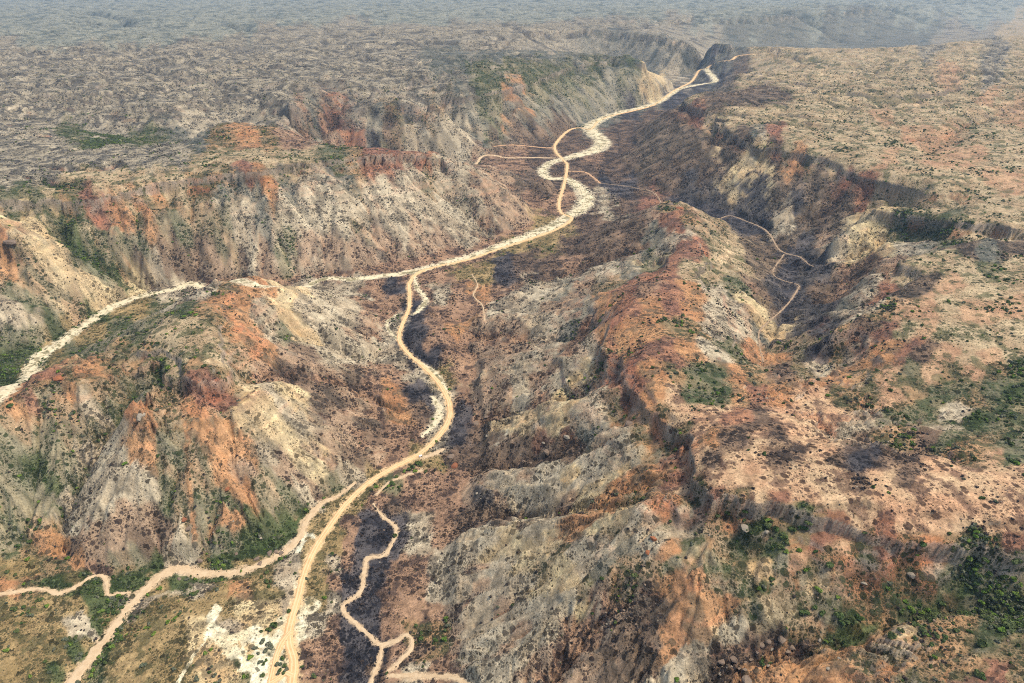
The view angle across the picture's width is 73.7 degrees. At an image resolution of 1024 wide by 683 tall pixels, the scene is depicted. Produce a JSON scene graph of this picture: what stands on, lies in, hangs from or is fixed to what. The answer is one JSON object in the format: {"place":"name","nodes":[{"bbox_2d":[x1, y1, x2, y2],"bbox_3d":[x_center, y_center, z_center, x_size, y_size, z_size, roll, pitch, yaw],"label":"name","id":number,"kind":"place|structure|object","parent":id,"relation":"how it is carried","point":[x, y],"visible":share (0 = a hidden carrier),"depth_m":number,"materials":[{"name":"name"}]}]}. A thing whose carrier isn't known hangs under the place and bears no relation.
{"place":"outdoors","nodes":[
{"label":"outdoors","id":0,"kind":"place"},
{"bbox_2d":[0,0,1023,682],"bbox_3d":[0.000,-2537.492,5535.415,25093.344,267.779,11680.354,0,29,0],"label":"terrain","id":1,"kind":"structure","parent":0,"point":[118,48],"depth_m":992.42,"materials":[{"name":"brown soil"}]},
{"bbox_2d":[3,239,16,246],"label":"boulder","id":2,"kind":"object","parent":1,"relation":"on","point":[12,242],"visible":1,"depth_m":1236.59,"materials":[{"name":"grey stone"}]},
{"bbox_2d":[53,375,62,380],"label":"boulder","id":3,"kind":"object","parent":1,"relation":"on","point":[58,378],"visible":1,"depth_m":856.40,"materials":[{"name":"orange stone"}]},
{"bbox_2d":[0,574,130,596],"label":"dirt trail","id":4,"kind":"object","parent":1,"relation":"on","point":[102,576],"visible":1,"depth_m":697.00,"materials":[{"name":"beige soil"}]},
{"bbox_2d":[136,413,145,421],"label":"boulder","id":5,"kind":"object","parent":1,"relation":"on","point":[139,416],"visible":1,"depth_m":791.51,"materials":[{"name":"stone"}]},
{"bbox_2d":[66,482,354,682],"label":"creek bed","id":6,"kind":"object","parent":1,"relation":"on","point":[94,652],"visible":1,"depth_m":720.27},
{"bbox_2d":[265,641,272,646],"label":"shrub","id":7,"kind":"object","parent":1,"relation":"on","point":[268,643],"visible":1,"depth_m":639.56,"materials":[{"name":"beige plant"}]},
{"bbox_2d":[270,622,277,627],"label":"shrub","id":8,"kind":"object","parent":1,"relation":"on","point":[273,624],"visible":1,"depth_m":657.45,"materials":[{"name":"green plant"}]},
{"bbox_2d":[267,630,291,682],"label":"track","id":9,"kind":"structure","parent":1,"relation":"on","point":[280,645],"depth_m":630.62,"materials":[{"name":"beige soil"}]},
{"bbox_2d":[270,670,293,682],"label":"track","id":10,"kind":"structure","parent":1,"relation":"on","point":[288,673],"depth_m":612.24,"materials":[{"name":"beige soil"}]},
{"bbox_2d":[0,68,717,398],"bbox_3d":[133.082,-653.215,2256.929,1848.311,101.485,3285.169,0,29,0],"label":"creek bed","id":11,"kind":"object","parent":1,"relation":"on","point":[30,370],"visible":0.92,"depth_m":1483.57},
{"bbox_2d":[369,644,382,682],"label":"dirt trail","id":12,"kind":"object","parent":1,"relation":"on","point":[378,661],"visible":1,"depth_m":620.18,"materials":[{"name":"beige soil"}]},
{"bbox_2d":[340,503,413,671],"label":"dirt trail","id":13,"kind":"object","parent":1,"relation":"on","point":[356,623],"visible":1,"depth_m":668.74,"materials":[{"name":"beige soil"}]},
{"bbox_2d":[385,314,396,339],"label":"dry riverbed","id":14,"kind":"structure","parent":1,"relation":"on","point":[390,332],"depth_m":1191.02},
{"bbox_2d":[376,469,421,494],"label":"track","id":15,"kind":"structure","parent":1,"relation":"on","point":[383,487],"depth_m":843.91,"materials":[{"name":"beige soil"}]},
{"bbox_2d":[412,272,427,313],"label":"dry riverbed","id":16,"kind":"structure","parent":1,"relation":"on","point":[423,304],"depth_m":1298.21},
{"bbox_2d":[389,673,466,682],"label":"dirt trail","id":17,"kind":"object","parent":1,"relation":"on","point":[444,676],"visible":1,"depth_m":600.13,"materials":[{"name":"beige soil"}]},
{"bbox_2d":[421,397,443,436],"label":"dry riverbed","id":18,"kind":"structure","parent":1,"relation":"on","point":[439,414],"depth_m":961.60,"materials":[{"name":"beige sand"}]},
{"bbox_2d":[423,449,443,457],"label":"track","id":19,"kind":"structure","parent":1,"relation":"on","point":[435,452],"depth_m":885.70,"materials":[{"name":"beige soil"}]},
{"bbox_2d":[422,363,450,396],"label":"dry riverbed","id":20,"kind":"structure","parent":1,"relation":"on","point":[435,373],"depth_m":1049.72,"materials":[{"name":"beige sand"}]},
{"bbox_2d":[447,454,454,458],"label":"boulder","id":21,"kind":"object","parent":1,"relation":"on","point":[450,456],"visible":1,"depth_m":874.75,"materials":[{"name":"grey stone"}]},
{"bbox_2d":[451,462,457,468],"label":"boulder","id":22,"kind":"object","parent":1,"relation":"on","point":[454,465],"visible":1,"depth_m":858.10,"materials":[{"name":"orange stone"}]},
{"bbox_2d":[472,275,484,320],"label":"dirt trail","id":23,"kind":"object","parent":1,"relation":"on","point":[476,299],"visible":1,"depth_m":1288.70,"materials":[{"name":"beige soil"}]},
{"bbox_2d":[6,225,1014,681],"bbox_3d":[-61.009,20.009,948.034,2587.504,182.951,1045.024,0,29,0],"label":"rubble","id":24,"kind":"object","parent":1,"relation":"on","point":[606,315],"visible":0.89,"depth_m":845.35,"materials":[{"name":"stone"}]},
{"bbox_2d":[475,155,547,163],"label":"dirt trail","id":25,"kind":"object","parent":1,"relation":"on","point":[479,158],"visible":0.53,"depth_m":2195.74,"materials":[{"name":"beige soil"}]},
{"bbox_2d":[0,52,1023,682],"bbox_3d":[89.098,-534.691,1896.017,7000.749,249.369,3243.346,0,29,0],"label":"shrubbery","id":26,"kind":"object","parent":1,"relation":"on","point":[212,560],"visible":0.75,"depth_m":893.46,"materials":[{"name":"green plant"}]},
{"bbox_2d":[0,84,1023,682],"bbox_3d":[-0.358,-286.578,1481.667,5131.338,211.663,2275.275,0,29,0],"label":"burnt undergrowth","id":27,"kind":"object","parent":1,"relation":"on","point":[194,292],"visible":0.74,"depth_m":1049.08,"materials":[{"name":"black plant"}]},
{"bbox_2d":[494,145,552,147],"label":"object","id":28,"kind":"object","parent":1,"relation":"on","point":[529,146],"visible":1,"depth_m":2309.46,"materials":[{"name":"beige soil"}]},
{"bbox_2d":[573,171,599,182],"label":"dirt trail","id":29,"kind":"object","parent":1,"relation":"on","point":[589,175],"visible":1,"depth_m":2014.49,"materials":[{"name":"beige soil"}]},
{"bbox_2d":[624,421,632,426],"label":"boulder","id":30,"kind":"object","parent":1,"relation":"on","point":[627,423],"visible":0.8,"depth_m":745.37,"materials":[{"name":"grey stone"}]},
{"bbox_2d":[602,183,844,266],"bbox_3d":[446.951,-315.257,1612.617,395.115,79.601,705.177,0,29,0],"label":"dirt trail","id":31,"kind":"object","parent":1,"relation":"on","point":[746,221],"visible":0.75,"depth_m":1535.76,"materials":[{"name":"beige soil"}]},
{"bbox_2d":[730,656,737,663],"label":"boulder","id":32,"kind":"object","parent":1,"relation":"on","point":[733,659],"visible":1,"depth_m":526.76,"materials":[{"name":"grey stone"}]},
{"bbox_2d":[741,524,748,531],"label":"boulder","id":33,"kind":"object","parent":1,"relation":"on","point":[744,527],"visible":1,"depth_m":573.71,"materials":[{"name":"stone"}]},
{"bbox_2d":[741,675,751,682],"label":"boulder","id":34,"kind":"object","parent":1,"relation":"on","point":[745,678],"visible":1,"depth_m":511.25,"materials":[{"name":"grey stone"}]},
{"bbox_2d":[763,521,771,527],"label":"shrub","id":35,"kind":"object","parent":1,"relation":"on","point":[768,524],"visible":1,"depth_m":569.95,"materials":[{"name":"green plant"}]},
{"bbox_2d":[757,254,799,361],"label":"dirt trail","id":36,"kind":"object","parent":1,"relation":"on","point":[779,311],"visible":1,"depth_m":1152.86,"materials":[{"name":"brown soil"}]},
{"bbox_2d":[778,635,786,643],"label":"boulder","id":37,"kind":"object","parent":1,"relation":"on","point":[781,639],"visible":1,"depth_m":529.03,"materials":[{"name":"grey stone"}]},
{"bbox_2d":[788,526,796,531],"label":"shrub","id":38,"kind":"object","parent":1,"relation":"on","point":[793,528],"visible":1,"depth_m":566.19,"materials":[{"name":"green plant"}]},
{"bbox_2d":[798,525,808,530],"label":"shrub","id":39,"kind":"object","parent":1,"relation":"on","point":[800,527],"visible":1,"depth_m":566.61,"materials":[{"name":"green plant"}]},
{"bbox_2d":[799,609,809,614],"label":"shrub","id":40,"kind":"object","parent":1,"relation":"on","point":[804,611],"visible":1,"depth_m":536.84,"materials":[{"name":"green plant"}]},
{"bbox_2d":[814,585,822,592],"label":"shrub","id":41,"kind":"object","parent":1,"relation":"on","point":[818,589],"visible":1,"depth_m":543.96,"materials":[{"name":"green plant"}]},
{"bbox_2d":[819,610,825,616],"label":"shrub","id":42,"kind":"object","parent":1,"relation":"on","point":[822,612],"visible":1,"depth_m":534.37,"materials":[{"name":"green plant"}]},
{"bbox_2d":[825,562,833,567],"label":"shrub","id":43,"kind":"object","parent":1,"relation":"on","point":[830,564],"visible":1,"depth_m":545.91,"materials":[{"name":"green plant"}]},
{"bbox_2d":[834,611,843,619],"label":"shrub","id":44,"kind":"object","parent":1,"relation":"on","point":[840,615],"visible":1,"depth_m":529.64,"materials":[{"name":"green plant"}]},
{"bbox_2d":[843,618,850,623],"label":"shrub","id":45,"kind":"object","parent":1,"relation":"on","point":[847,620],"visible":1,"depth_m":527.77,"materials":[{"name":"green plant"}]},
{"bbox_2d":[854,613,864,620],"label":"shrub","id":46,"kind":"object","parent":1,"relation":"on","point":[859,617],"visible":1,"depth_m":528.71,"materials":[{"name":"green plant"}]},
{"bbox_2d":[887,631,896,638],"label":"shrub","id":47,"kind":"object","parent":1,"relation":"on","point":[892,635],"visible":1,"depth_m":502.76,"materials":[{"name":"green plant"}]},
{"bbox_2d":[907,572,914,578],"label":"boulder","id":48,"kind":"object","parent":1,"relation":"on","point":[911,575],"visible":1,"depth_m":545.15,"materials":[{"name":"stone"}]},
{"bbox_2d":[912,621,919,626],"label":"shrub","id":49,"kind":"object","parent":1,"relation":"on","point":[915,623],"visible":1,"depth_m":514.53,"materials":[{"name":"green plant"}]},
{"bbox_2d":[919,624,926,632],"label":"shrub","id":50,"kind":"object","parent":1,"relation":"on","point":[922,628],"visible":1,"depth_m":508.48,"materials":[{"name":"green plant"}]},
{"bbox_2d":[919,541,926,547],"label":"shrub","id":51,"kind":"object","parent":1,"relation":"on","point":[923,544],"visible":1,"depth_m":539.92,"materials":[{"name":"green plant"}]},
{"bbox_2d":[932,631,939,638],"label":"shrub","id":52,"kind":"object","parent":1,"relation":"on","point":[937,635],"visible":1,"depth_m":501.55,"materials":[{"name":"green plant"}]},
{"bbox_2d":[939,601,946,606],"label":"shrub","id":53,"kind":"object","parent":1,"relation":"on","point":[942,603],"visible":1,"depth_m":538.60,"materials":[{"name":"green plant"}]},
{"bbox_2d":[974,669,980,677],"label":"shrub","id":54,"kind":"object","parent":1,"relation":"on","point":[976,672],"visible":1,"depth_m":470.32,"materials":[{"name":"green plant"}]},
{"bbox_2d":[973,561,983,567],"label":"shrub","id":55,"kind":"object","parent":1,"relation":"on","point":[978,564],"visible":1,"depth_m":540.53,"materials":[{"name":"green plant"}]},
{"bbox_2d":[977,639,988,646],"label":"shrub","id":56,"kind":"object","parent":1,"relation":"on","point":[982,643],"visible":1,"depth_m":489.02,"materials":[{"name":"green plant"}]},
{"bbox_2d":[979,672,986,680],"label":"shrub","id":57,"kind":"object","parent":1,"relation":"on","point":[982,675],"visible":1,"depth_m":467.64,"materials":[{"name":"green plant"}]},
{"bbox_2d":[986,614,992,622],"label":"shrub","id":58,"kind":"object","parent":1,"relation":"on","point":[989,618],"visible":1,"depth_m":512.12,"materials":[{"name":"green plant"}]},
{"bbox_2d":[997,626,1006,632],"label":"shrub","id":59,"kind":"object","parent":1,"relation":"on","point":[1001,629],"visible":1,"depth_m":498.44,"materials":[{"name":"green plant"}]},
{"bbox_2d":[1001,619,1016,628],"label":"shrub","id":60,"kind":"object","parent":1,"relation":"on","point":[1010,624],"visible":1,"depth_m":502.56,"materials":[{"name":"green plant"}]},
{"bbox_2d":[1011,558,1022,564],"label":"shrub","id":61,"kind":"object","parent":1,"relation":"on","point":[1016,561],"visible":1,"depth_m":530.17,"materials":[{"name":"green plant"}]},
{"bbox_2d":[1013,610,1022,615],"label":"shrub","id":62,"kind":"object","parent":1,"relation":"on","point":[1017,612],"visible":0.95,"depth_m":528.70,"materials":[{"name":"green plant"}]},
{"bbox_2d":[283,54,748,682],"bbox_3d":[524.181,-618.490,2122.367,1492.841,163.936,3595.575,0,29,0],"label":"road","id":63,"kind":"structure","parent":0,"point":[291,652],"depth_m":868.38,"materials":[{"name":"beige soil"}]}
]}

